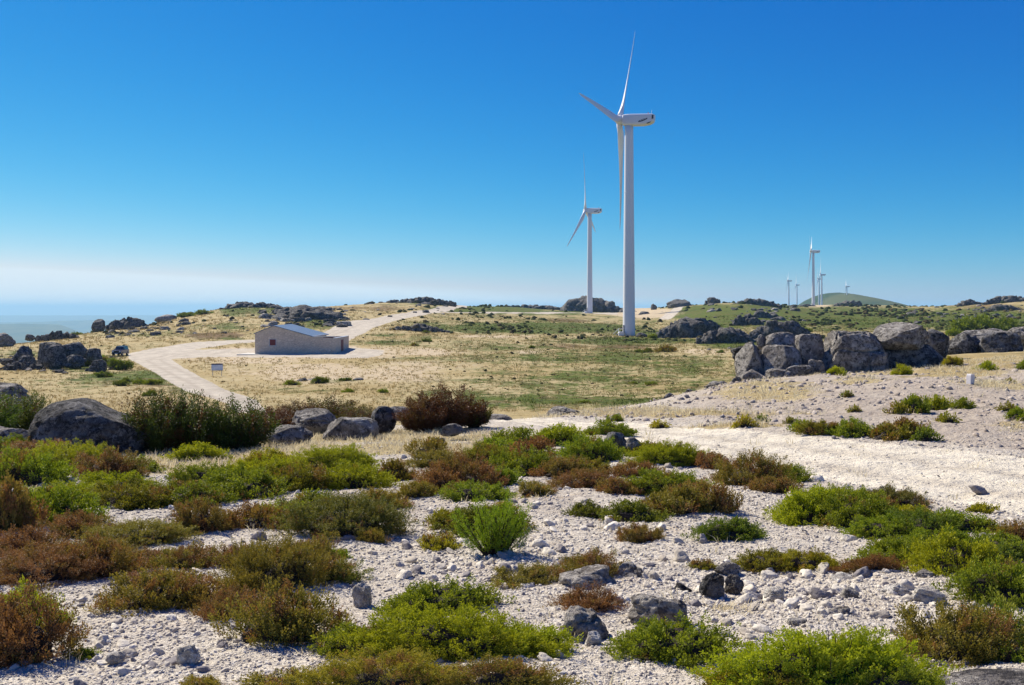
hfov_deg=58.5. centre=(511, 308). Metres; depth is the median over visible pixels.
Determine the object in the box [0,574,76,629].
cushion shrub
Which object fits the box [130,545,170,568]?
heather shrub
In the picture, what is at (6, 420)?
broom shrub
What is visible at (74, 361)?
boulder
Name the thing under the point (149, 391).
cushion shrub
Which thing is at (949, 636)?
heather shrub
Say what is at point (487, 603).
cushion shrub
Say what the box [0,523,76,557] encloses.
heather shrub
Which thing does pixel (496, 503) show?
heather shrub
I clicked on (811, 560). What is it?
cushion shrub
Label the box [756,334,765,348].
rock
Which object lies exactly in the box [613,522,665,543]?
heather shrub
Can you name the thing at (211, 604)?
heather shrub
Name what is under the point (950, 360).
cushion shrub
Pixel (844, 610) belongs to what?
stone
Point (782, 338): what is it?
boulder
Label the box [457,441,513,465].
cushion shrub
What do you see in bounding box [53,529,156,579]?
heather shrub
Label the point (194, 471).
cushion shrub
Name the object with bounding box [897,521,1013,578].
cushion shrub
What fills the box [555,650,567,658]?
stone
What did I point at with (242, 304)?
rock outcrop
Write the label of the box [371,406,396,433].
boulder
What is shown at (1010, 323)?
cushion shrub
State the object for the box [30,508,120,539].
heather shrub
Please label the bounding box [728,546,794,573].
cushion shrub
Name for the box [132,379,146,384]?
cushion shrub
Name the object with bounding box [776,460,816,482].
cushion shrub
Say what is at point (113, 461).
heather shrub
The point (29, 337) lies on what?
rock
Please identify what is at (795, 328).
rock outcrop
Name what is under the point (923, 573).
stone
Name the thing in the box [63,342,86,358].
boulder
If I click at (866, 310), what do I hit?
heath
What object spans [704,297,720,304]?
rock outcrop
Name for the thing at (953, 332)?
cushion shrub
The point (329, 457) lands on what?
cushion shrub
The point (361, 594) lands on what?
stone
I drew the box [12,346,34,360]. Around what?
rock
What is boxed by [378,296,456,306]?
rock outcrop
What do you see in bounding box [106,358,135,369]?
cushion shrub
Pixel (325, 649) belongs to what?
cushion shrub
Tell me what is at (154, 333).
rock
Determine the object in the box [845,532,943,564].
cushion shrub
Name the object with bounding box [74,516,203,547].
heather shrub
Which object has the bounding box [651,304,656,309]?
boulder
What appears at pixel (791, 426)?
cushion shrub
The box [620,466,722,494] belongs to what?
cushion shrub
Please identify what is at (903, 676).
cushion shrub
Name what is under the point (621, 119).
wind turbine
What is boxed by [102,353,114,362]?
cushion shrub
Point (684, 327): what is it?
rock outcrop
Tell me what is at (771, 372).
boulder
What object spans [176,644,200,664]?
stone
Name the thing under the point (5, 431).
boulder
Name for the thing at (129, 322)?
rock outcrop
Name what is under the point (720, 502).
heather shrub
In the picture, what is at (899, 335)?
boulder
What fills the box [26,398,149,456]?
boulder
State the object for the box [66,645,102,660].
cushion shrub
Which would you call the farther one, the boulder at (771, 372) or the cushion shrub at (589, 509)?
the boulder at (771, 372)
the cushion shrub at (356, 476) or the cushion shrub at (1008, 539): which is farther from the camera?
the cushion shrub at (356, 476)
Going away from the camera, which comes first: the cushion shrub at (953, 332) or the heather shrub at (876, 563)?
the heather shrub at (876, 563)
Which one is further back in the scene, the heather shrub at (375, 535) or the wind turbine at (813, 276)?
the wind turbine at (813, 276)
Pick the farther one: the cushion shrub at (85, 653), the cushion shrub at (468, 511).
the cushion shrub at (468, 511)
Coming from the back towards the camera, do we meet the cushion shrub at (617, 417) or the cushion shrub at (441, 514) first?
the cushion shrub at (617, 417)
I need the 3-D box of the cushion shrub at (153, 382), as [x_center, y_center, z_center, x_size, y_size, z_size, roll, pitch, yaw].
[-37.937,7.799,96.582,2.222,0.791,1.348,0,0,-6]
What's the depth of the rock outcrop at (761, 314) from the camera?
398.62 m
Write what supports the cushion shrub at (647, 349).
on the ground at (234, 375)
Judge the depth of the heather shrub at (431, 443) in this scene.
15.60 m
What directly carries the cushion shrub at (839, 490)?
on the ground at (234, 375)
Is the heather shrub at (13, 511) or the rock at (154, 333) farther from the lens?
the rock at (154, 333)
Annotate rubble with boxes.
[2,435,1023,684]
[561,362,1023,448]
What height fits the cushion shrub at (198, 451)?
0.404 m
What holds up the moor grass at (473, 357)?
on the ground at (234, 375)
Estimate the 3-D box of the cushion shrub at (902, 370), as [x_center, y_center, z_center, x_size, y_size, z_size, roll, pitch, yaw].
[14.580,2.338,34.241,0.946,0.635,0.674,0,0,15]
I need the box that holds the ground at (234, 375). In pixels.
[0,301,1023,684]
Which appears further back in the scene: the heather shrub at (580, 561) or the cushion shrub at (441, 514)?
the cushion shrub at (441, 514)
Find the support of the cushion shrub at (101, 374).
on the ground at (234, 375)
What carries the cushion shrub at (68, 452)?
on the ground at (234, 375)
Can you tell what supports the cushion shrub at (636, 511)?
on the ground at (234, 375)
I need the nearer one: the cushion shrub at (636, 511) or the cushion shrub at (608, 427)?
the cushion shrub at (636, 511)
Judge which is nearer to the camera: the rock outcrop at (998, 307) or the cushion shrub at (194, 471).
the cushion shrub at (194, 471)
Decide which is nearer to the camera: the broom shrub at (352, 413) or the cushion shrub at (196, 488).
the cushion shrub at (196, 488)
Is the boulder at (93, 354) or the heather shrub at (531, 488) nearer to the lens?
the heather shrub at (531, 488)
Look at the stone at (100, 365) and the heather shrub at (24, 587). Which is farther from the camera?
the stone at (100, 365)
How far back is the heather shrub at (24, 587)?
5.59 m
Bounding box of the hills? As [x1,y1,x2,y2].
[0,293,907,342]
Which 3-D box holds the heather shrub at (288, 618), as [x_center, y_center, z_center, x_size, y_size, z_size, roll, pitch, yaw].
[-1.218,1.646,4.949,0.846,0.418,0.529,0,0,-2]
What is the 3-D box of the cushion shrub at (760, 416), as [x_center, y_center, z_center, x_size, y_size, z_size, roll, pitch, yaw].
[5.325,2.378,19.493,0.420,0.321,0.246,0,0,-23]
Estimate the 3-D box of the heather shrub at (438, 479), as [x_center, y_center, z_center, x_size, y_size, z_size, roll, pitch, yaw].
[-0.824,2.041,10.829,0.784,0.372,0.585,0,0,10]
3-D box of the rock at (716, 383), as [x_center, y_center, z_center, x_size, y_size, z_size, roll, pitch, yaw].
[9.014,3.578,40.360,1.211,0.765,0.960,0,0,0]
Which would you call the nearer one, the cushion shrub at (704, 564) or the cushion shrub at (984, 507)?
the cushion shrub at (704, 564)
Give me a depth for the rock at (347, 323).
246.29 m
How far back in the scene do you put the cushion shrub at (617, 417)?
22.14 m
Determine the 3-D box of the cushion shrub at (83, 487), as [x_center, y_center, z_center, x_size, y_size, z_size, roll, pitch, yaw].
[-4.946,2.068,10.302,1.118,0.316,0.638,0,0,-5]
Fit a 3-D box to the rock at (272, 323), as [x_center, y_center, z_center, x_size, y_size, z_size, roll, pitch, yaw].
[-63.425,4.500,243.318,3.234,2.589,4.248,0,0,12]
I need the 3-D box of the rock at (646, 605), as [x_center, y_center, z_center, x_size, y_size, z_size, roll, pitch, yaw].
[0.847,1.776,5.292,0.350,0.240,0.221,0,0,8]
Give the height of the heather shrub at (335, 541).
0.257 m
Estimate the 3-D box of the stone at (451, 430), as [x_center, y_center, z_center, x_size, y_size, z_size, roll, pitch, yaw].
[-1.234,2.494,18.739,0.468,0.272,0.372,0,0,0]
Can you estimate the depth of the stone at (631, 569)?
6.37 m
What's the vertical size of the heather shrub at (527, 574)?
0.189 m
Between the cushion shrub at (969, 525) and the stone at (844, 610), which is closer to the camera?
the stone at (844, 610)
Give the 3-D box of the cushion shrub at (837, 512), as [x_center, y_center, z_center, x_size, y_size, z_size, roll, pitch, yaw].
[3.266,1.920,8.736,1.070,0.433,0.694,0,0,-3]
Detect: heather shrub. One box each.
[0,437,95,457]
[0,469,50,532]
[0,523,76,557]
[0,537,133,589]
[0,576,94,668]
[2,586,48,600]
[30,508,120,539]
[51,535,149,560]
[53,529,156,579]
[70,445,152,476]
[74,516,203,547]
[80,563,216,617]
[122,564,210,587]
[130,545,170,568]
[140,539,226,569]
[165,494,241,534]
[172,570,243,609]
[178,673,231,684]
[185,580,257,621]
[194,542,254,567]
[203,528,353,593]
[207,575,363,649]
[222,498,293,529]
[232,666,329,684]
[258,643,482,684]
[261,489,420,540]
[295,534,343,561]
[311,557,373,584]
[353,485,415,508]
[355,527,391,543]
[393,479,438,498]
[402,446,473,467]
[403,436,451,455]
[410,443,510,485]
[414,467,470,490]
[427,650,589,684]
[485,499,518,509]
[488,559,565,589]
[509,435,559,455]
[511,479,559,497]
[526,454,580,477]
[540,580,630,612]
[541,464,628,488]
[552,546,630,577]
[594,475,648,494]
[612,459,665,477]
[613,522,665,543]
[637,478,717,515]
[668,479,704,492]
[677,478,743,514]
[689,449,736,469]
[699,447,796,485]
[739,474,803,493]
[827,552,910,573]
[864,481,933,508]
[882,597,1023,668]
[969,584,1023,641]
[990,518,1023,540]
[995,558,1023,573]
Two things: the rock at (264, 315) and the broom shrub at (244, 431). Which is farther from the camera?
the rock at (264, 315)
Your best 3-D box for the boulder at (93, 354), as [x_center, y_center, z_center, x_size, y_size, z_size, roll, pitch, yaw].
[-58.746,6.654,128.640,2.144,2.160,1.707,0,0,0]
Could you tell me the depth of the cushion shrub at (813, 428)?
17.06 m
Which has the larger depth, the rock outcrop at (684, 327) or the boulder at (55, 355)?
the rock outcrop at (684, 327)
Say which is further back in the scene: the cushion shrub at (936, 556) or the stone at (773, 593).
the cushion shrub at (936, 556)
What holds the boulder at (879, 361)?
on the ground at (234, 375)
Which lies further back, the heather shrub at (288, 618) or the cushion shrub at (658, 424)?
the cushion shrub at (658, 424)
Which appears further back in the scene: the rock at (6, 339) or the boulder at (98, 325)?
the boulder at (98, 325)
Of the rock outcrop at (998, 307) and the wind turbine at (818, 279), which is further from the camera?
the wind turbine at (818, 279)
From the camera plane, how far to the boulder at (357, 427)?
19.27 m
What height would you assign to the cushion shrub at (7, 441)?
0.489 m
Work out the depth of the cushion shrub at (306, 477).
11.16 m
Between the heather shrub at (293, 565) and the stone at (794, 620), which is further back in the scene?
the heather shrub at (293, 565)
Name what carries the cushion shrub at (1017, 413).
on the ground at (234, 375)
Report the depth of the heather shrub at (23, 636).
4.65 m
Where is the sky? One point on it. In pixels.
(158, 157)
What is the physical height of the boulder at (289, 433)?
0.458 m
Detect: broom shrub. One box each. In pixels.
[0,387,52,429]
[0,393,23,427]
[117,387,190,453]
[155,388,230,450]
[194,393,281,451]
[243,406,293,428]
[265,399,320,421]
[291,391,366,418]
[335,405,374,418]
[392,394,448,432]
[404,381,486,430]
[447,487,535,555]
[454,399,495,427]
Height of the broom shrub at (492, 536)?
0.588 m
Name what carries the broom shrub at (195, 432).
on the ground at (234, 375)
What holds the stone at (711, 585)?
on the ground at (234, 375)
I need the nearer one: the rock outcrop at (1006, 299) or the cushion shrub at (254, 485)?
the cushion shrub at (254, 485)
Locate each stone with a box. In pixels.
[88,359,106,371]
[105,651,125,664]
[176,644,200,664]
[352,582,371,607]
[390,406,408,420]
[440,423,462,436]
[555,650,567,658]
[617,561,644,576]
[626,437,639,449]
[662,393,672,398]
[674,582,691,591]
[699,572,724,598]
[714,562,740,574]
[724,574,743,594]
[763,586,784,602]
[787,617,806,625]
[828,606,851,614]
[829,572,853,579]
[840,586,859,598]
[880,583,911,595]
[911,586,945,603]
[914,568,935,577]
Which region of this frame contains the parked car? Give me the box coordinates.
[111,345,128,355]
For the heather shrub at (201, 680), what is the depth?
4.15 m
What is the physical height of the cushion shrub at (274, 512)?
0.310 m
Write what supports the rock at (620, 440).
on the ground at (234, 375)
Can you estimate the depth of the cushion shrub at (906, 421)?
16.81 m
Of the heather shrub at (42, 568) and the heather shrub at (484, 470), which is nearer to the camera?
the heather shrub at (42, 568)
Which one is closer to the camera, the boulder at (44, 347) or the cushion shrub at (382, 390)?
the cushion shrub at (382, 390)
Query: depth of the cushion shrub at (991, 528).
8.16 m
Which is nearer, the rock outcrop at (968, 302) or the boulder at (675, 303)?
the rock outcrop at (968, 302)
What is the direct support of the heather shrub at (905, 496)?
on the ground at (234, 375)
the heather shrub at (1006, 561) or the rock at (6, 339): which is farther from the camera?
the rock at (6, 339)
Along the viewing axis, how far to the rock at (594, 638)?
4.75 m
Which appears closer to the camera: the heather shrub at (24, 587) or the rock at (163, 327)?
the heather shrub at (24, 587)
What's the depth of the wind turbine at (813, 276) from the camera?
1123.24 m
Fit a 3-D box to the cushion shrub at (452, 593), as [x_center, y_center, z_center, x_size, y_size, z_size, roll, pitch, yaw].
[-0.413,1.747,5.521,0.924,0.265,0.440,0,0,-12]
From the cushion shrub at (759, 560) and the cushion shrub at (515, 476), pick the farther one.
the cushion shrub at (515, 476)
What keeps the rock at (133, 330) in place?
on the ground at (234, 375)
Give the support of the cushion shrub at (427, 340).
on the ground at (234, 375)
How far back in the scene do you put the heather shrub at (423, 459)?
13.66 m
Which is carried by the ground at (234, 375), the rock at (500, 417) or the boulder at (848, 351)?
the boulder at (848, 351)
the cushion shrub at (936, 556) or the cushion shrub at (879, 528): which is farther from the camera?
the cushion shrub at (879, 528)
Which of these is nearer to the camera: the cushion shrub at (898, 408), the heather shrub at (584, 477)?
the heather shrub at (584, 477)
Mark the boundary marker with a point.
(970, 378)
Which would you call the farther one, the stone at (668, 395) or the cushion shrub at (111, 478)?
the stone at (668, 395)
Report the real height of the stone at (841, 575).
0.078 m
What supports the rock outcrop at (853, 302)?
on the ground at (234, 375)
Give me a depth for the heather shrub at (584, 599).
5.52 m
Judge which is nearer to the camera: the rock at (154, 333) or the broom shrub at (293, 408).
the broom shrub at (293, 408)
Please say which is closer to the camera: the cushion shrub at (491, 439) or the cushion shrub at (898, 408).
the cushion shrub at (491, 439)
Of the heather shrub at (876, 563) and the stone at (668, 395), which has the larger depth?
the stone at (668, 395)
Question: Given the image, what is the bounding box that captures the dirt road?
[127,305,1023,514]
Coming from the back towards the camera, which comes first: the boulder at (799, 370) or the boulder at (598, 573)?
the boulder at (799, 370)
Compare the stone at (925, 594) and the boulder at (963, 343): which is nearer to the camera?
the stone at (925, 594)
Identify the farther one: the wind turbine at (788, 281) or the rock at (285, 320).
the wind turbine at (788, 281)
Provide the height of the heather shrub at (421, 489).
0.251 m
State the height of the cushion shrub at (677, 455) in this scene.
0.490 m
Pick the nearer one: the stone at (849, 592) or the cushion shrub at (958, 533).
the stone at (849, 592)
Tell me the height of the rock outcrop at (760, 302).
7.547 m
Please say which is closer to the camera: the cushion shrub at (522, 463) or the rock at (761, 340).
the cushion shrub at (522, 463)
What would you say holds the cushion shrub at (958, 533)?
on the ground at (234, 375)
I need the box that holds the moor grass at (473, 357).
[0,306,1023,411]
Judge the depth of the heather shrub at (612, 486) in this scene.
10.74 m
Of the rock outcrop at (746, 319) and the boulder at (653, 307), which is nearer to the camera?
the rock outcrop at (746, 319)
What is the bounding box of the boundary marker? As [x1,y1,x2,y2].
[966,374,974,383]
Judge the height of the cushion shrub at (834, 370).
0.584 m
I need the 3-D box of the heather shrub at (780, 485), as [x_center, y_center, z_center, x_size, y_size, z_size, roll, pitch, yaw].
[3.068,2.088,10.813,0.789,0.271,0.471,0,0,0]
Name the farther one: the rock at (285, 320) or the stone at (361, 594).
the rock at (285, 320)
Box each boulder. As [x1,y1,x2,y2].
[0,358,16,364]
[0,382,30,409]
[0,426,27,440]
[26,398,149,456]
[37,342,64,366]
[43,344,65,368]
[62,355,86,368]
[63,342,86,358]
[87,348,102,362]
[91,319,105,331]
[267,424,312,445]
[291,408,335,435]
[322,417,378,440]
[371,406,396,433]
[559,564,615,588]
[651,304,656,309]
[666,299,691,307]
[732,376,742,382]
[734,342,763,376]
[738,369,766,379]
[761,344,801,372]
[764,368,793,378]
[765,332,794,346]
[785,365,813,375]
[794,333,824,364]
[808,359,824,373]
[822,330,884,373]
[869,352,888,370]
[873,322,928,349]
[884,344,943,369]
[925,329,949,358]
[947,333,980,354]
[978,332,1023,352]
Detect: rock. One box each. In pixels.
[0,333,15,346]
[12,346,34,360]
[18,355,36,363]
[25,334,34,340]
[127,329,139,332]
[150,332,161,335]
[154,314,176,321]
[160,326,169,329]
[258,313,273,317]
[268,320,277,325]
[280,318,294,321]
[290,317,307,321]
[323,319,336,322]
[336,321,351,325]
[336,323,347,326]
[489,414,512,419]
[547,406,578,415]
[559,605,609,641]
[584,631,601,645]
[606,431,626,449]
[628,593,687,627]
[704,381,726,388]
[731,345,761,362]
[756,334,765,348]
[931,668,1023,684]
[961,328,1019,340]
[1008,327,1023,345]
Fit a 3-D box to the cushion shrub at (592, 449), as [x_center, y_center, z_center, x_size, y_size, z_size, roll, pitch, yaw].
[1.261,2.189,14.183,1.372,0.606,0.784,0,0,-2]
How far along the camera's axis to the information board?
111.79 m
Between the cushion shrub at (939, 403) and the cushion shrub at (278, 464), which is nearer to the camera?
the cushion shrub at (278, 464)
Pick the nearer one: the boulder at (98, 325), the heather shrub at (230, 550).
the heather shrub at (230, 550)
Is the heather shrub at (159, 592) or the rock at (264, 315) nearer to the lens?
the heather shrub at (159, 592)
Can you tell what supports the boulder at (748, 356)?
on the ground at (234, 375)
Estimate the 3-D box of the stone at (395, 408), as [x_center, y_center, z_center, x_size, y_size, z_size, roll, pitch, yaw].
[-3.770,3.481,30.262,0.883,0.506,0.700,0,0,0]
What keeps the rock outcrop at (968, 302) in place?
on the ground at (234, 375)
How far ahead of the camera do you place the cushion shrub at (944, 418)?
18.11 m
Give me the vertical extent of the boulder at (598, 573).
0.198 m
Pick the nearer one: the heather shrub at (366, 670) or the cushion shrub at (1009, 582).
the heather shrub at (366, 670)
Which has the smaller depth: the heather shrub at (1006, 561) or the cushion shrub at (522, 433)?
the heather shrub at (1006, 561)
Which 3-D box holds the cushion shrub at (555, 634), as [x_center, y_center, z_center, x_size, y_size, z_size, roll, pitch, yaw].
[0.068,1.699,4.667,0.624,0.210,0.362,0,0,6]
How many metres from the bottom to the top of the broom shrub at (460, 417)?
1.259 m
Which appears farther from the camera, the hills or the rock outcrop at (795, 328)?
the hills
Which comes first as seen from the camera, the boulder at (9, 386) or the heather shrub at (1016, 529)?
the heather shrub at (1016, 529)
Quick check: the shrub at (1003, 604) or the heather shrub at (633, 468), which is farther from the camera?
the heather shrub at (633, 468)
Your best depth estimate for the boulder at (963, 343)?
58.06 m
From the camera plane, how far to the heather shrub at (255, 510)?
8.19 m
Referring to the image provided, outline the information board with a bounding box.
[211,363,222,375]
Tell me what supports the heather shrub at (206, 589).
on the ground at (234, 375)
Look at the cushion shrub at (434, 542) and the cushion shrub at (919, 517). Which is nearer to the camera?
the cushion shrub at (434, 542)
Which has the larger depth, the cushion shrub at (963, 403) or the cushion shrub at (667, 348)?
the cushion shrub at (667, 348)
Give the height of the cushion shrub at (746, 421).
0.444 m
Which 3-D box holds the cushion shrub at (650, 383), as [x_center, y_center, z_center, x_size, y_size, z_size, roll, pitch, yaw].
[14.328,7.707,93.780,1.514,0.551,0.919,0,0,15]
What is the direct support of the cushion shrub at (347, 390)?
on the ground at (234, 375)
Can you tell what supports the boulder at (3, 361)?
on the ground at (234, 375)
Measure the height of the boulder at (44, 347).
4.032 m
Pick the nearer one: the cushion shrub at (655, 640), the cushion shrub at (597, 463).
the cushion shrub at (655, 640)
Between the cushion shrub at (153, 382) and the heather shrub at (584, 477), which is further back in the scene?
the cushion shrub at (153, 382)
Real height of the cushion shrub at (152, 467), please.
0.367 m
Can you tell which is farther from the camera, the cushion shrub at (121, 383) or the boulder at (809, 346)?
the cushion shrub at (121, 383)
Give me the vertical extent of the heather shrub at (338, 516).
0.458 m
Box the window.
[269,339,275,345]
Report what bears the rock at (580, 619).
on the ground at (234, 375)
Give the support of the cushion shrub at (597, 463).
on the ground at (234, 375)
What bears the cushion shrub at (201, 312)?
on the ground at (234, 375)
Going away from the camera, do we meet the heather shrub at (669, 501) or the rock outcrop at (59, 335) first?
the heather shrub at (669, 501)
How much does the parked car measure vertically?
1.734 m
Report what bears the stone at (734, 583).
on the ground at (234, 375)
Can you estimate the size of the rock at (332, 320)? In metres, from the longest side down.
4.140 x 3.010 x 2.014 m
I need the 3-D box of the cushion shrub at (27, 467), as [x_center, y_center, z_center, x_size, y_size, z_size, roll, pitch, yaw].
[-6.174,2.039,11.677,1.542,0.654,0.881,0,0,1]
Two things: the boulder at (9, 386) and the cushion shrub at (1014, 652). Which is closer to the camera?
the cushion shrub at (1014, 652)
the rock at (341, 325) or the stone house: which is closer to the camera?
the stone house
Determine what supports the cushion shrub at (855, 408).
on the ground at (234, 375)
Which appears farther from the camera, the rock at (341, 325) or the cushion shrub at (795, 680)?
the rock at (341, 325)
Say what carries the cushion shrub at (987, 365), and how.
on the ground at (234, 375)
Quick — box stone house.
[237,324,348,354]
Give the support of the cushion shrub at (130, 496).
on the ground at (234, 375)
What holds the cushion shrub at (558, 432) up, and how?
on the ground at (234, 375)
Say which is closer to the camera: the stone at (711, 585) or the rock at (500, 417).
the stone at (711, 585)
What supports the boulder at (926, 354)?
on the ground at (234, 375)
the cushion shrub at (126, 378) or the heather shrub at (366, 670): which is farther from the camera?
the cushion shrub at (126, 378)
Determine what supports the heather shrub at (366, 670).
on the ground at (234, 375)
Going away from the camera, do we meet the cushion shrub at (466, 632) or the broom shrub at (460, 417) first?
the cushion shrub at (466, 632)
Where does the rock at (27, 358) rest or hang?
on the ground at (234, 375)
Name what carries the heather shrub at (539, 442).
on the ground at (234, 375)
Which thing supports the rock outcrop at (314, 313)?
on the ground at (234, 375)
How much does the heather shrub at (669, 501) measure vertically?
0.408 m
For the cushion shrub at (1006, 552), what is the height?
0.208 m
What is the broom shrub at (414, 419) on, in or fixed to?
on the ground at (234, 375)
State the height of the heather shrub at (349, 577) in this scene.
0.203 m
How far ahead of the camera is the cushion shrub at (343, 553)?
7.05 m
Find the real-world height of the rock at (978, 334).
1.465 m
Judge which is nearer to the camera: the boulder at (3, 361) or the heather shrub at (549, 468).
the heather shrub at (549, 468)
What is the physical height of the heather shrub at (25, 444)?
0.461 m
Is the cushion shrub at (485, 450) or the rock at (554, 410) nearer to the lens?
the cushion shrub at (485, 450)
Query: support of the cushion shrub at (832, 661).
on the ground at (234, 375)
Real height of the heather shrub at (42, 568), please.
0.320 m
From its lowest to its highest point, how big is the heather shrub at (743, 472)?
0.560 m
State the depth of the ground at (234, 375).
21.34 m
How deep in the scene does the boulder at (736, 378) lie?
41.03 m
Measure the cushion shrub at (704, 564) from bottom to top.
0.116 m
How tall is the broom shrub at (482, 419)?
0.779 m
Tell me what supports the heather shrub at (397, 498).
on the ground at (234, 375)
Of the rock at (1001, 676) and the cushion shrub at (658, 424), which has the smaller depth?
the rock at (1001, 676)
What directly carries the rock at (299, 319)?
on the ground at (234, 375)
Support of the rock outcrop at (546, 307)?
on the ground at (234, 375)
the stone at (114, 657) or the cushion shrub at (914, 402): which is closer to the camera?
the stone at (114, 657)
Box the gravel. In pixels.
[0,435,1023,684]
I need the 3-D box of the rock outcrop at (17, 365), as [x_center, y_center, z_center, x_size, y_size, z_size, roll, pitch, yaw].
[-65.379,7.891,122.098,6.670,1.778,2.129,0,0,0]
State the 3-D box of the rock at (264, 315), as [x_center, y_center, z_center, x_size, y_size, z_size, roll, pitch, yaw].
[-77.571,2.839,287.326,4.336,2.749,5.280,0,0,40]
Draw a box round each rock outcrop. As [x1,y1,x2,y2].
[0,361,45,370]
[35,330,79,341]
[105,316,149,330]
[219,301,253,308]
[248,302,281,307]
[271,308,350,319]
[272,305,333,312]
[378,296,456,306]
[390,323,449,332]
[507,304,560,309]
[560,295,621,312]
[656,317,719,337]
[696,326,756,343]
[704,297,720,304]
[732,298,781,307]
[732,313,764,325]
[749,320,812,338]
[752,310,778,317]
[834,300,862,305]
[956,299,981,306]
[974,304,1023,312]
[982,295,1023,304]
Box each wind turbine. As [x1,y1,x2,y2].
[567,153,601,312]
[579,34,654,335]
[786,275,791,304]
[795,284,798,304]
[807,238,819,304]
[816,278,820,304]
[818,266,825,304]
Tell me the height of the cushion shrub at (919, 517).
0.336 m
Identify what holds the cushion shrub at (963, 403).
on the ground at (234, 375)
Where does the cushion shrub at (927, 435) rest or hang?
on the ground at (234, 375)
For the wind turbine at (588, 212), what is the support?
on the ground at (234, 375)
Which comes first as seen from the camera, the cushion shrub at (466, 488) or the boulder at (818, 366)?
the cushion shrub at (466, 488)
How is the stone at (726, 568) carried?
on the ground at (234, 375)
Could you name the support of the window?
in the stone house
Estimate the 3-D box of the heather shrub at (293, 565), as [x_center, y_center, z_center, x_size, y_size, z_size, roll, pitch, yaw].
[-1.583,1.733,6.294,0.965,0.446,0.689,0,0,-38]
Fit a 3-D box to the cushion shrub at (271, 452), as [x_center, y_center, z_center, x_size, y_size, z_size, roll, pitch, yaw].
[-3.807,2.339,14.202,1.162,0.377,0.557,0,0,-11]
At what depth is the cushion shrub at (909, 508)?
8.63 m
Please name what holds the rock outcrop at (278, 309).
on the ground at (234, 375)
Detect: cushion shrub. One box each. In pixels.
[0,432,30,452]
[0,444,88,486]
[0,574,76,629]
[16,476,114,526]
[21,437,114,470]
[30,479,104,498]
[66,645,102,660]
[76,469,161,490]
[86,475,177,510]
[92,370,113,377]
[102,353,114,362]
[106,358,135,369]
[111,380,131,385]
[122,376,133,381]
[123,454,171,472]
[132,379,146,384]
[140,379,163,384]
[144,389,158,395]
[145,475,239,507]
[157,440,234,461]
[160,459,255,485]
[176,312,195,317]
[194,309,213,314]
[199,466,293,501]
[220,452,310,474]
[229,447,291,464]
[239,498,316,529]
[263,457,332,491]
[268,488,344,509]
[283,378,301,384]
[289,442,380,470]
[303,618,399,659]
[310,376,329,383]
[310,598,578,662]
[316,458,407,489]
[327,547,352,560]
[341,388,354,392]
[370,573,516,617]
[371,457,418,481]
[378,388,388,392]
[416,530,462,551]
[418,506,454,530]
[419,337,431,341]
[429,501,538,537]
[434,478,525,502]
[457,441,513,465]
[464,588,502,605]
[471,434,527,451]
[472,425,558,445]
[482,443,560,476]
[490,466,526,485]
[497,619,583,658]
[528,422,594,445]
[549,453,614,471]
[553,431,635,461]
[561,499,610,518]
[580,417,639,436]
[596,498,675,522]
[600,609,755,668]
[605,413,624,421]
[618,439,664,456]
[619,437,709,466]
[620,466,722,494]
[639,346,653,352]
[644,381,657,384]
[646,334,657,337]
[647,418,671,428]
[653,344,677,351]
[679,515,769,541]
[685,623,966,684]
[686,557,718,569]
[689,661,820,684]
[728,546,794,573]
[730,412,759,428]
[753,413,770,421]
[762,480,836,526]
[774,545,845,572]
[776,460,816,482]
[782,415,796,423]
[786,416,811,432]
[794,419,840,435]
[802,485,902,529]
[806,482,881,502]
[824,416,874,437]
[826,365,846,375]
[838,513,921,538]
[839,389,854,396]
[840,658,956,684]
[845,403,862,412]
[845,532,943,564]
[867,420,912,441]
[875,503,973,536]
[882,398,912,413]
[890,362,913,374]
[893,416,934,434]
[893,503,934,515]
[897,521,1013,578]
[900,392,932,413]
[900,522,979,547]
[908,423,944,441]
[922,394,955,409]
[931,552,1023,609]
[932,410,962,422]
[934,506,999,533]
[940,355,963,366]
[945,327,962,335]
[945,396,976,408]
[947,313,1007,331]
[961,529,1023,559]
[965,500,999,513]
[970,518,999,532]
[970,538,1023,562]
[973,360,999,370]
[991,314,1023,330]
[992,638,1023,662]
[994,400,1015,410]
[1003,405,1023,420]
[1013,360,1023,369]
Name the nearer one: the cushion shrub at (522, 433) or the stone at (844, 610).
the stone at (844, 610)
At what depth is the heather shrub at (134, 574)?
6.20 m
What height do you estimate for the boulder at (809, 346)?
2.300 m
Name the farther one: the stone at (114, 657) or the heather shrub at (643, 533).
the heather shrub at (643, 533)
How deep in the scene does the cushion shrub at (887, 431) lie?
16.34 m
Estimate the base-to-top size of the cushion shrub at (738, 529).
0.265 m
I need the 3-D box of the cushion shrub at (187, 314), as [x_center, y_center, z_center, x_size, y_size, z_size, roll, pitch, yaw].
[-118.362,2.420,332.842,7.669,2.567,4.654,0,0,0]
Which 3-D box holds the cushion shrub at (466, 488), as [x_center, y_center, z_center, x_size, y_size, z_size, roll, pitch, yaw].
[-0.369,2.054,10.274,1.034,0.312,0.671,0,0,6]
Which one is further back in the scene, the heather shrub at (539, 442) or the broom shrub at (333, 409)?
the broom shrub at (333, 409)
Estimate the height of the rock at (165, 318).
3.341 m
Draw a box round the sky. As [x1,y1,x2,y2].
[0,0,1023,314]
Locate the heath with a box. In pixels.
[0,301,1023,398]

